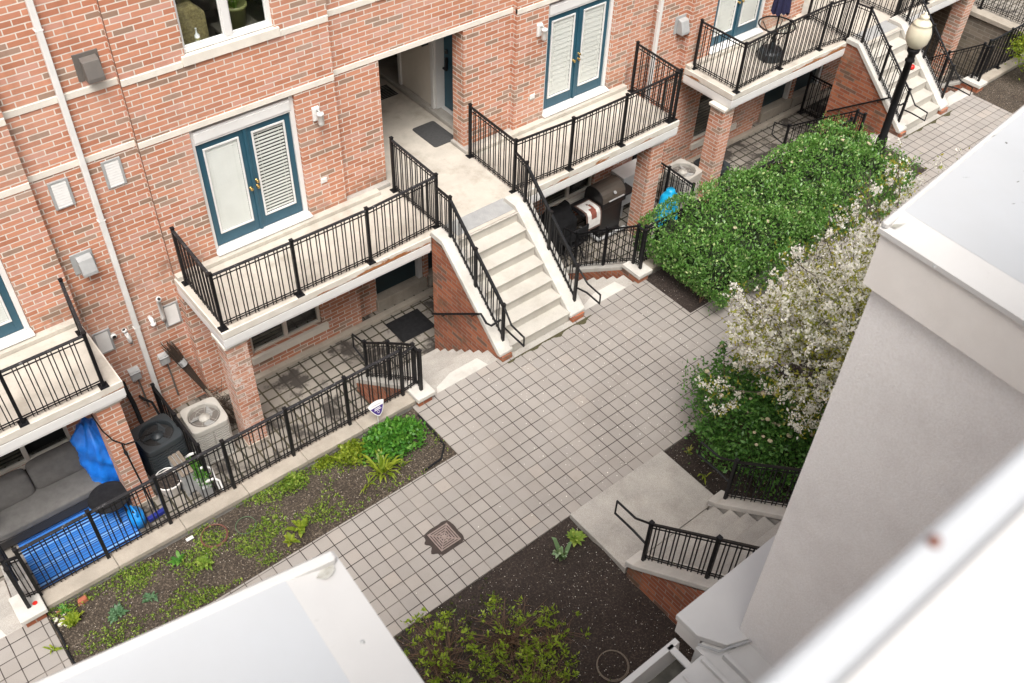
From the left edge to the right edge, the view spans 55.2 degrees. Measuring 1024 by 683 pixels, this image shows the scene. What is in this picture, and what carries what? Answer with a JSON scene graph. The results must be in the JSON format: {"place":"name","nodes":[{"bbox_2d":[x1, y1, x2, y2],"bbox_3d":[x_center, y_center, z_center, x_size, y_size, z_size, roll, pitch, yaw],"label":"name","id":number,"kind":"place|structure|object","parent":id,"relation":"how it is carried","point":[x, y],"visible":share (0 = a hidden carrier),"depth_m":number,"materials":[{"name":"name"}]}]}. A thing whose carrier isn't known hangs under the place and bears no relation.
{"place":"outdoors","nodes":[
{"label":"outdoors","id":0,"kind":"place"},
{"bbox_2d":[46,408,456,664],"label":"garden soil","id":1,"kind":"structure","parent":0,"point":[346,483],"depth_m":12.80,"materials":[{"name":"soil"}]},
{"bbox_2d":[48,429,447,655],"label":"weeds","id":2,"kind":"object","parent":1,"relation":"on","point":[206,550],"visible":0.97,"depth_m":12.70,"materials":[{"name":"green plant"}]},
{"bbox_2d":[280,469,309,495],"bbox_3d":[-2.995,1.926,13.490,0.435,0.261,0.365,-29,53,-28],"label":"leafy perennial","id":3,"kind":"object","parent":1,"relation":"on","point":[290,479],"visible":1,"depth_m":13.45,"materials":[{"name":"green plant"}]},
{"bbox_2d":[333,438,368,471],"bbox_3d":[-2.258,1.569,13.866,0.513,0.306,0.591,19,47,16],"label":"leafy perennial","id":4,"kind":"object","parent":1,"relation":"on","point":[348,452],"visible":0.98,"depth_m":13.80,"materials":[{"name":"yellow plant"}]},
{"bbox_2d":[362,446,403,482],"bbox_3d":[-1.772,1.740,13.655,0.598,0.324,0.718,-29,53,-28],"label":"lily tuft","id":5,"kind":"object","parent":1,"relation":"on","point":[383,466],"visible":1,"depth_m":13.65,"materials":[{"name":"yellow plant"}]},
{"bbox_2d":[357,414,429,467],"bbox_3d":[-1.706,1.394,14.014,1.194,0.440,0.858,-29,53,-28],"label":"leafy perennial","id":6,"kind":"object","parent":1,"relation":"on","point":[387,435],"visible":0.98,"depth_m":13.93,"materials":[{"name":"green plant"}]},
{"bbox_2d":[0,94,1011,682],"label":"path","id":7,"kind":"structure","parent":0,"point":[516,434],"depth_m":14.35,"materials":[{"name":"tile"}]},
{"bbox_2d":[424,520,463,554],"bbox_3d":[-0.930,2.627,13.035,0.507,0.037,0.439,-29,53,-28],"label":"path drain","id":8,"kind":"object","parent":7,"relation":"on","point":[444,537],"visible":1,"depth_m":13.03,"materials":[{"name":"metal"}]},
{"bbox_2d":[973,64,1023,113],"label":"gravel bed","id":9,"kind":"object","parent":7,"relation":"on","point":[1005,91],"visible":0.94,"depth_m":21.81,"materials":[{"name":"gravel"}]},
{"bbox_2d":[998,31,1023,79],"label":"box shrub","id":10,"kind":"object","parent":9,"relation":"on","point":[1020,44],"visible":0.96,"depth_m":21.94,"materials":[{"name":"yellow plant"}]},
{"bbox_2d":[431,191,591,362],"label":"front staircase","id":11,"kind":"structure","parent":0,"point":[525,273],"depth_m":15.76,"materials":[{"name":"concrete"}]},
{"bbox_2d":[436,187,524,346],"bbox_3d":[-0.489,-1.052,14.963,0.077,1.989,2.264,-28,53,-27],"label":"iron railing","id":12,"kind":"object","parent":11,"relation":"on","point":[461,226],"visible":1,"depth_m":14.95,"materials":[{"name":"metal"}]},
{"bbox_2d":[515,152,600,303],"bbox_3d":[0.688,-1.708,15.678,0.134,1.989,2.266,-27,52,-27],"label":"iron railing","id":13,"kind":"object","parent":11,"relation":"on","point":[552,219],"visible":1,"depth_m":15.65,"materials":[{"name":"metal"}]},
{"bbox_2d":[0,0,1023,611],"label":"patio floor","id":14,"kind":"structure","parent":0,"point":[306,376],"depth_m":16.87,"materials":[{"name":"concrete"}]},
{"bbox_2d":[0,559,47,638],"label":"patio steps","id":15,"kind":"structure","parent":14,"relation":"on","point":[16,614],"depth_m":11.99,"materials":[{"name":"grey concrete"}]},
{"bbox_2d":[0,545,30,608],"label":"iron railing","id":16,"kind":"object","parent":15,"relation":"on","point":[10,573],"visible":0.97,"depth_m":11.65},
{"bbox_2d":[0,441,101,549],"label":"outdoor sofa","id":17,"kind":"object","parent":14,"relation":"on","point":[49,488],"visible":0.84,"depth_m":14.25,"materials":[{"name":"fabric"}]},
{"bbox_2d":[17,506,141,588],"bbox_3d":[-6.326,2.868,14.301,1.470,0.011,1.080,-29,53,-28],"label":"striped rug","id":18,"kind":"object","parent":14,"relation":"on","point":[91,536],"visible":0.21,"depth_m":14.22,"materials":[{"name":"fabric"}]},
{"bbox_2d":[88,481,129,522],"bbox_3d":[-5.910,2.416,14.471,0.590,0.423,0.587,-29,53,-28],"label":"side table","id":19,"kind":"object","parent":18,"relation":"on","point":[102,493],"visible":0.74,"depth_m":14.34,"materials":[{"name":"black metal"}]},
{"bbox_2d":[0,0,159,507],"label":"brick townhouse","id":20,"kind":"structure","parent":14,"relation":"on","point":[42,239],"depth_m":12.93,"materials":[{"name":"brick"}]},
{"bbox_2d":[0,260,34,349],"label":"french door","id":21,"kind":"structure","parent":20,"relation":"in","point":[12,332],"depth_m":13.18,"materials":[{"name":"white paint"}]},
{"bbox_2d":[0,426,70,475],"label":"window","id":22,"kind":"structure","parent":20,"relation":"in","point":[23,451],"depth_m":14.65,"materials":[{"name":"glass"}]},
{"bbox_2d":[0,277,109,430],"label":"iron railing","id":23,"kind":"object","parent":20,"relation":"on","point":[80,332],"visible":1,"depth_m":12.32,"materials":[{"name":"metal"}]},
{"bbox_2d":[46,177,75,210],"bbox_3d":[-5.818,-1.906,12.638,0.260,0.420,0.030,-29,53,-28],"label":"wall vent","id":24,"kind":"object","parent":20,"relation":"attached to","point":[61,193],"depth_m":12.62,"materials":[{"name":"grey paint"}]},
{"bbox_2d":[69,248,98,277],"bbox_3d":[-5.834,-1.054,13.383,0.300,0.340,0.170,-29,53,-28],"label":"vent hood","id":25,"kind":"object","parent":20,"relation":"attached to","point":[83,262],"visible":1,"depth_m":13.36,"materials":[{"name":"grey paint"}]},
{"bbox_2d":[91,328,115,353],"bbox_3d":[-6.012,0.003,14.413,0.260,0.420,0.030,-29,53,-28],"label":"wall vent","id":26,"kind":"object","parent":20,"relation":"attached to","point":[103,341],"depth_m":14.39,"materials":[{"name":"grey paint"}]},
{"bbox_2d":[122,381,159,423],"bbox_3d":[-5.701,1.055,15.242,0.345,0.869,0.687,-29,53,-28],"label":"insulated pipe","id":27,"kind":"object","parent":20,"relation":"attached to","point":[134,406],"visible":0.69,"depth_m":15.29,"materials":[{"name":"black rubber"}]},
{"bbox_2d":[70,417,119,482],"bbox_3d":[-6.069,1.587,14.578,0.808,1.479,0.925,-29,53,-28],"label":"blue tarpaulin","id":28,"kind":"object","parent":14,"relation":"on","point":[88,444],"visible":0.53,"depth_m":14.07,"materials":[{"name":"plastic"}]},
{"bbox_2d":[124,503,146,528],"bbox_3d":[-5.655,2.450,14.493,0.254,0.383,0.662,-29,53,-28],"label":"watering can","id":29,"kind":"object","parent":14,"relation":"on","point":[137,517],"visible":0.77,"depth_m":14.36,"materials":[{"name":"blue plastic"}]},
{"bbox_2d":[131,413,189,476],"bbox_3d":[-5.373,1.652,15.019,0.620,0.790,0.620,-33,55,-30],"label":"air conditioner","id":30,"kind":"object","parent":14,"relation":"on","point":[160,444],"visible":0.81,"depth_m":14.76,"materials":[{"name":"metal"}]},
{"bbox_2d":[156,467,180,496],"bbox_3d":[-5.187,2.162,14.838,0.410,0.335,0.410,-29,53,-28],"label":"plant pot","id":31,"kind":"object","parent":14,"relation":"on","point":[172,484],"visible":0.49,"depth_m":14.76,"materials":[{"name":"beige paint"}]},
{"bbox_2d":[150,383,215,489],"bbox_3d":[-5.076,1.456,15.035,0.120,1.065,1.620,-29,53,-28],"label":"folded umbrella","id":32,"kind":"object","parent":14,"relation":"on","point":[173,415],"visible":0.46,"depth_m":14.78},
{"bbox_2d":[168,451,198,496],"bbox_3d":[-5.017,1.985,14.892,0.195,0.522,0.600,-29,53,-28],"label":"slatted box","id":33,"kind":"object","parent":14,"relation":"on","point":[176,458],"visible":0.56,"depth_m":14.72,"materials":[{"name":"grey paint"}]},
{"bbox_2d":[160,340,235,418],"bbox_3d":[-4.944,0.605,15.512,0.952,1.593,0.168,6,45,4],"label":"twig broom","id":34,"kind":"object","parent":14,"relation":"on","point":[181,361],"visible":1,"depth_m":15.26,"materials":[{"name":"brown wood"}]},
{"bbox_2d":[184,451,223,498],"bbox_3d":[-4.623,2.086,14.796,0.276,0.539,0.980,-29,53,-28],"label":"plant pot","id":35,"kind":"object","parent":14,"relation":"on","point":[209,490],"visible":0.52,"depth_m":14.74,"materials":[{"name":"grey paint"}]},
{"bbox_2d":[180,397,236,465],"bbox_3d":[-4.740,1.407,15.288,0.622,0.800,0.622,-29,53,-28],"label":"air conditioner","id":36,"kind":"object","parent":14,"relation":"on","point":[206,423],"visible":0.78,"depth_m":15.05,"materials":[{"name":"beige paint"}]},
{"bbox_2d":[191,379,236,429],"bbox_3d":[-4.757,1.038,15.848,0.781,0.806,1.198,-29,53,-28],"label":"brush heap","id":37,"kind":"object","parent":14,"relation":"on","point":[226,406],"visible":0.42,"depth_m":15.84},
{"bbox_2d":[33,0,679,449],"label":"brick townhouse","id":38,"kind":"structure","parent":14,"relation":"on","point":[229,150],"depth_m":14.87,"materials":[{"name":"brick"}]},
{"bbox_2d":[71,48,105,83],"bbox_3d":[-5.109,-3.316,11.861,0.315,0.357,0.178,-29,53,-28],"label":"vent hood","id":39,"kind":"object","parent":38,"relation":"attached to","point":[88,67],"visible":1,"depth_m":11.84,"materials":[{"name":"beige paint"}]},
{"bbox_2d":[24,0,162,403],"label":"downpipe","id":40,"kind":"object","parent":38,"relation":"attached to","point":[38,29],"visible":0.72,"depth_m":12.68,"materials":[{"name":"white plastic"}]},
{"bbox_2d":[100,156,126,188],"bbox_3d":[-5.269,-2.232,12.949,0.260,0.420,0.030,-29,53,-28],"label":"wall vent","id":41,"kind":"object","parent":38,"relation":"attached to","point":[113,172],"depth_m":12.94,"materials":[{"name":"grey paint"}]},
{"bbox_2d":[162,300,182,326],"bbox_3d":[-5.194,-0.423,14.936,0.260,0.420,0.030,-29,53,-28],"label":"wall vent","id":42,"kind":"object","parent":38,"relation":"attached to","point":[172,313],"depth_m":14.93,"materials":[{"name":"grey paint"}]},
{"bbox_2d":[175,0,210,53],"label":"armchair","id":43,"kind":"object","parent":38,"relation":"in","point":[191,15],"visible":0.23,"depth_m":12.72,"materials":[{"name":"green fabric"}]},
{"bbox_2d":[173,0,280,66],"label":"window","id":44,"kind":"structure","parent":38,"relation":"in","point":[214,10],"depth_m":12.92,"materials":[{"name":"white paint"}]},
{"bbox_2d":[210,0,258,42],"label":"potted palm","id":45,"kind":"object","parent":38,"relation":"on","point":[240,17],"visible":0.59,"depth_m":13.18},
{"bbox_2d":[189,95,312,256],"bbox_3d":[-3.811,-2.442,14.391,1.630,2.120,0.255,-29,53,-28],"label":"french door","id":46,"kind":"structure","parent":38,"relation":"in","point":[249,164],"depth_m":14.41,"materials":[{"name":"blue paint"}]},
{"bbox_2d":[250,305,328,365],"bbox_3d":[-3.824,-0.453,16.356,1.470,1.310,0.300,-29,53,-28],"label":"window","id":47,"kind":"structure","parent":38,"relation":"in","point":[282,328],"depth_m":16.64,"materials":[{"name":"glass"}]},
{"bbox_2d":[169,136,439,332],"bbox_3d":[-2.969,-1.690,14.582,3.885,1.030,1.410,-29,53,-28],"label":"iron railing","id":48,"kind":"object","parent":38,"relation":"on","point":[223,327],"visible":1,"depth_m":14.18,"materials":[{"name":"metal"}]},
{"bbox_2d":[375,256,426,311],"bbox_3d":[-2.063,-1.626,17.469,1.100,2.300,0.270,-29,53,-28],"label":"basement door","id":49,"kind":"structure","parent":38,"relation":"in","point":[407,280],"depth_m":18.02,"materials":[{"name":"black paint"}]},
{"bbox_2d":[412,121,452,146],"bbox_3d":[-1.381,-3.686,17.381,0.480,0.012,0.720,-29,53,-28],"label":"door mat","id":50,"kind":"object","parent":38,"relation":"on","point":[433,133],"depth_m":17.37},
{"bbox_2d":[441,34,452,115],"bbox_3d":[-0.916,-4.754,16.926,0.130,2.027,0.920,-29,53,-28],"label":"entrance door","id":51,"kind":"structure","parent":38,"relation":"in","point":[448,62],"depth_m":17.30,"materials":[{"name":"teal paint"}]},
{"bbox_2d":[546,175,591,206],"bbox_3d":[1.115,-3.217,19.322,1.430,1.250,0.300,-29,53,-28],"label":"window","id":52,"kind":"structure","parent":38,"relation":"in","point":[564,192],"depth_m":19.64,"materials":[{"name":"beige paint"}]},
{"bbox_2d":[465,41,683,193],"bbox_3d":[1.151,-4.002,17.097,3.960,1.030,1.440,-29,53,-28],"label":"iron railing","id":53,"kind":"object","parent":38,"relation":"on","point":[621,144],"visible":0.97,"depth_m":16.67,"materials":[{"name":"metal"}]},
{"bbox_2d":[542,0,613,117],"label":"french door","id":54,"kind":"structure","parent":38,"relation":"in","point":[585,34],"depth_m":17.51,"materials":[{"name":"white paint"}]},
{"bbox_2d":[636,0,663,158],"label":"downpipe","id":55,"kind":"object","parent":38,"relation":"attached to","point":[657,26],"visible":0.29,"depth_m":18.39,"materials":[{"name":"white plastic"}]},
{"bbox_2d":[385,309,433,342],"bbox_3d":[-1.835,-0.293,17.686,0.710,0.013,0.580,-29,53,-28],"label":"door mat","id":56,"kind":"object","parent":14,"relation":"on","point":[410,325],"depth_m":17.67,"materials":[{"name":"black rubber"}]},
{"bbox_2d":[356,348,497,406],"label":"patio steps","id":57,"kind":"structure","parent":14,"relation":"on","point":[443,369],"depth_m":15.46,"materials":[{"name":"grey concrete"}]},
{"bbox_2d":[351,333,422,390],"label":"iron railing","id":58,"kind":"object","parent":57,"relation":"on","point":[415,370],"visible":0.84,"depth_m":14.93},
{"bbox_2d":[540,200,576,253],"bbox_3d":[0.861,-2.200,18.975,0.751,1.080,0.539,-29,53,-28],"label":"covered barbecue","id":59,"kind":"object","parent":14,"relation":"on","point":[564,215],"visible":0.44,"depth_m":18.70,"materials":[{"name":"black fabric"}]},
{"bbox_2d":[559,223,588,266],"bbox_3d":[1.163,-1.932,18.882,0.450,0.868,0.370,-29,53,-28],"label":"patio chair","id":60,"kind":"object","parent":14,"relation":"on","point":[570,239],"visible":0.6,"depth_m":18.67,"materials":[{"name":"black metal"}]},
{"bbox_2d":[571,175,632,240],"bbox_3d":[1.780,-2.613,19.355,1.430,1.190,0.583,-29,53,-28],"label":"gas grill","id":61,"kind":"object","parent":14,"relation":"on","point":[608,195],"visible":0.81,"depth_m":19.07,"materials":[{"name":"black metal"}]},
{"bbox_2d":[574,199,601,230],"bbox_3d":[1.468,-2.455,19.021,0.400,0.414,0.402,-29,53,-28],"label":"dish towel","id":62,"kind":"object","parent":61,"relation":"hanging from","point":[590,210],"visible":0.94,"depth_m":18.89,"materials":[{"name":"white fabric"}]},
{"bbox_2d":[565,259,651,311],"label":"patio steps","id":63,"kind":"structure","parent":14,"relation":"on","point":[606,280],"depth_m":16.92,"materials":[{"name":"grey concrete"}]},
{"bbox_2d":[563,223,648,268],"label":"iron railing","id":64,"kind":"object","parent":63,"relation":"on","point":[636,243],"visible":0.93,"depth_m":17.06,"materials":[{"name":"metal"}]},
{"bbox_2d":[654,187,678,226],"bbox_3d":[3.164,-2.758,19.828,0.471,0.780,0.471,-3,45,-6],"label":"cyan bag","id":65,"kind":"object","parent":14,"relation":"on","point":[669,191],"visible":0.41,"depth_m":19.63,"materials":[{"name":"plastic"}]},
{"bbox_2d":[655,162,695,214],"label":"iron railing","id":66,"kind":"object","parent":14,"relation":"on","point":[670,169],"visible":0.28,"depth_m":19.76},
{"bbox_2d":[659,159,701,208],"bbox_3d":[3.514,-3.274,20.406,0.620,0.760,0.620,36,54,29],"label":"air conditioner","id":67,"kind":"object","parent":14,"relation":"on","point":[689,171],"visible":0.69,"depth_m":20.18,"materials":[{"name":"beige paint"}]},
{"bbox_2d":[642,0,974,202],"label":"brick townhouse","id":68,"kind":"structure","parent":14,"relation":"on","point":[723,115],"depth_m":20.06,"materials":[{"name":"brick"}]},
{"bbox_2d":[673,13,689,35],"bbox_3d":[3.261,-6.025,18.662,0.315,0.357,0.178,-29,53,-28],"label":"vent hood","id":69,"kind":"object","parent":68,"relation":"attached to","point":[681,27],"visible":1,"depth_m":18.63,"materials":[{"name":"grey paint"}]},
{"bbox_2d":[689,95,736,150],"bbox_3d":[4.406,-5.024,21.334,1.470,1.310,0.300,-29,53,-28],"label":"window","id":70,"kind":"structure","parent":68,"relation":"in","point":[704,107],"depth_m":21.35,"materials":[{"name":"glass"}]},
{"bbox_2d":[709,0,765,54],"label":"french door","id":71,"kind":"structure","parent":68,"relation":"in","point":[739,19],"depth_m":19.75,"materials":[{"name":"white paint"}]},
{"bbox_2d":[757,0,791,63],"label":"folded parasol","id":72,"kind":"object","parent":68,"relation":"on","point":[779,7],"visible":0.68,"depth_m":19.00,"materials":[{"name":"fabric"}]},
{"bbox_2d":[757,80,792,122],"bbox_3d":[6.167,-6.198,22.447,1.100,2.300,0.270,-29,53,-28],"label":"window","id":73,"kind":"structure","parent":68,"relation":"in","point":[775,101],"depth_m":23.01,"materials":[{"name":"white paint"}]},
{"bbox_2d":[692,0,859,93],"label":"iron railing","id":74,"kind":"object","parent":68,"relation":"on","point":[807,16],"visible":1,"depth_m":19.05,"materials":[{"name":"metal"}]},
{"bbox_2d":[790,65,822,106],"bbox_3d":[7.056,-6.692,22.984,1.100,2.300,0.270,-29,53,-28],"label":"basement door","id":75,"kind":"structure","parent":68,"relation":"in","point":[801,82],"depth_m":23.52,"materials":[{"name":"white paint"}]},
{"bbox_2d":[861,0,929,17],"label":"iron railing","id":76,"kind":"object","parent":68,"relation":"on","point":[902,9],"visible":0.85,"depth_m":21.21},
{"bbox_2d":[798,72,832,120],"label":"iron railing","id":77,"kind":"object","parent":14,"relation":"on","point":[805,94],"visible":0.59,"depth_m":22.75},
{"bbox_2d":[768,133,894,167],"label":"patio steps","id":78,"kind":"structure","parent":14,"relation":"on","point":[890,136],"depth_m":20.39,"materials":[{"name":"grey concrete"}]},
{"bbox_2d":[771,109,867,153],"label":"iron railing","id":79,"kind":"object","parent":78,"relation":"on","point":[789,125],"visible":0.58,"depth_m":19.94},
{"bbox_2d":[940,76,987,106],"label":"patio steps","id":80,"kind":"structure","parent":14,"relation":"on","point":[952,95],"depth_m":21.75,"materials":[{"name":"grey concrete"}]},
{"bbox_2d":[929,42,993,81],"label":"iron railing","id":81,"kind":"object","parent":80,"relation":"on","point":[991,47],"visible":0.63,"depth_m":21.67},
{"bbox_2d":[923,0,1023,76],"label":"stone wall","id":82,"kind":"structure","parent":14,"relation":"on","point":[985,24],"depth_m":24.04,"materials":[{"name":"brick"}]},
{"bbox_2d":[974,0,1023,23],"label":"iron railing","id":83,"kind":"object","parent":82,"relation":"on","point":[981,4],"visible":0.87,"depth_m":23.51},
{"bbox_2d":[610,159,636,216],"bbox_3d":[2.354,-3.135,20.055,0.720,0.980,0.380,-29,53,-28],"label":"heat pump","id":84,"kind":"object","parent":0,"point":[625,172],"visible":0.19,"depth_m":19.68,"materials":[{"name":"white metal"}]},
{"bbox_2d":[394,322,858,682],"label":"border soil","id":85,"kind":"structure","parent":0,"point":[618,610],"depth_m":12.44,"materials":[{"name":"soil"}]},
{"bbox_2d":[396,606,485,682],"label":"spirea shrub","id":86,"kind":"object","parent":85,"relation":"on","point":[442,658],"visible":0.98,"depth_m":11.52,"materials":[{"name":"green plant"}]},
{"bbox_2d":[395,578,612,682],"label":"ground ivy","id":87,"kind":"object","parent":85,"relation":"on","point":[479,645],"visible":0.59,"depth_m":11.89,"materials":[{"name":"green plant"}]},
{"bbox_2d":[454,592,567,678],"bbox_3d":[0.037,3.511,11.730,1.308,0.753,1.090,15,46,13],"label":"spirea shrub","id":88,"kind":"object","parent":85,"relation":"on","point":[503,643],"visible":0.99,"depth_m":11.67,"materials":[{"name":"green plant"}]},
{"bbox_2d":[477,635,578,682],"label":"spirea shrub","id":89,"kind":"object","parent":85,"relation":"on","point":[532,679],"visible":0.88,"depth_m":11.47,"materials":[{"name":"green plant"}]},
{"bbox_2d":[519,603,591,665],"bbox_3d":[0.521,3.593,11.875,0.898,0.463,0.815,-29,53,-28],"label":"spirea shrub","id":90,"kind":"object","parent":85,"relation":"on","point":[557,634],"visible":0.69,"depth_m":11.85,"materials":[{"name":"green plant"}]},
{"bbox_2d":[676,341,821,500],"bbox_3d":[3.446,0.945,13.766,2.212,1.738,2.791,-7,46,-10],"label":"viburnum shrub","id":91,"kind":"object","parent":85,"relation":"on","point":[752,407],"visible":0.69,"depth_m":13.50,"materials":[{"name":"green plant"}]},
{"bbox_2d":[694,137,969,440],"bbox_3d":[5.034,-0.162,13.657,3.272,3.596,6.019,34,53,27],"label":"serviceberry tree","id":92,"kind":"object","parent":85,"relation":"on","point":[832,339],"visible":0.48,"depth_m":12.60,"materials":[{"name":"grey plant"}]},
{"bbox_2d":[647,148,925,312],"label":"hedge soil","id":93,"kind":"structure","parent":0,"point":[675,290],"depth_m":16.79,"materials":[{"name":"soil"}]},
{"bbox_2d":[633,111,921,315],"bbox_3d":[4.885,-2.457,17.466,5.596,1.404,2.314,-29,53,-28],"label":"clipped hedge","id":94,"kind":"object","parent":93,"relation":"on","point":[714,245],"visible":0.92,"depth_m":16.91,"materials":[{"name":"green plant"}]},
{"bbox_2d":[874,12,931,154],"bbox_3d":[7.473,-4.901,18.827,0.444,3.050,0.444,-29,53,-28],"label":"lamp post","id":95,"kind":"object","parent":93,"relation":"on","point":[918,35],"visible":0.91,"depth_m":18.25,"materials":[{"name":"metal"}]},
{"bbox_2d":[818,15,951,142],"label":"front staircase","id":96,"kind":"structure","parent":0,"point":[856,81],"depth_m":20.69,"materials":[{"name":"concrete"}]},
{"bbox_2d":[850,3,927,122],"bbox_3d":[7.664,-5.581,19.895,0.077,1.989,2.264,-28,53,-27],"label":"iron railing","id":97,"kind":"object","parent":96,"relation":"on","point":[889,47],"visible":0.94,"depth_m":19.88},
{"bbox_2d":[897,0,972,98],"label":"iron railing","id":98,"kind":"object","parent":96,"relation":"on","point":[934,29],"visible":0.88,"depth_m":20.66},
{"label":"terrain","id":99,"kind":"structure","parent":0,"visible":0},
{"bbox_2d":[41,391,416,611],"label":"patio kerb wall","id":100,"kind":"structure","parent":99,"relation":"on","point":[86,579],"depth_m":13.12,"materials":[{"name":"grey concrete"}]},
{"bbox_2d":[4,345,414,597],"bbox_3d":[-3.684,1.603,13.037,5.808,1.006,0.077,-29,53,-28],"label":"iron railing","id":101,"kind":"object","parent":100,"relation":"on","point":[154,477],"visible":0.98,"depth_m":12.88,"materials":[{"name":"metal"}]},
{"bbox_2d":[34,105,1023,682],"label":"stucco building","id":102,"kind":"structure","parent":99,"relation":"on","point":[892,551],"depth_m":3.37,"materials":[{"name":"grey paint"}]},
{"bbox_2d":[643,254,666,275],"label":"patio kerb wall","id":103,"kind":"structure","parent":99,"relation":"on","point":[649,262],"depth_m":17.05,"materials":[{"name":"grey concrete"}]},
{"bbox_2d":[639,116,853,260],"bbox_3d":[4.422,-2.852,18.009,5.696,0.841,0.056,-29,53,-28],"label":"iron railing","id":104,"kind":"object","parent":103,"relation":"on","point":[850,120],"visible":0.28,"depth_m":17.16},
{"bbox_2d":[570,451,786,624],"bbox_3d":[2.770,2.314,11.920,1.840,2.855,3.970,-29,53,-28],"label":"entry stoop","id":105,"kind":"object","parent":99,"relation":"on","point":[662,488],"visible":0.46,"depth_m":13.02,"materials":[{"name":"grey concrete"}]},
{"bbox_2d":[614,500,759,579],"bbox_3d":[2.361,2.304,10.920,0.056,2.961,3.188,-29,53,-28],"label":"iron railing","id":106,"kind":"object","parent":105,"relation":"on","point":[718,539],"visible":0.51,"depth_m":11.51,"materials":[{"name":"metal"}]},
{"bbox_2d":[697,441,801,507],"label":"iron railing","id":107,"kind":"object","parent":105,"relation":"on","point":[736,461],"visible":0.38,"depth_m":12.56,"materials":[{"name":"metal"}]},
{"bbox_2d":[978,56,1023,83],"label":"patio kerb wall","id":108,"kind":"structure","parent":99,"relation":"on","point":[992,74],"depth_m":22.28,"materials":[{"name":"grey concrete"}]},
{"bbox_2d":[976,23,1023,75],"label":"iron railing","id":109,"kind":"object","parent":108,"relation":"on","point":[1004,35],"visible":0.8,"depth_m":21.91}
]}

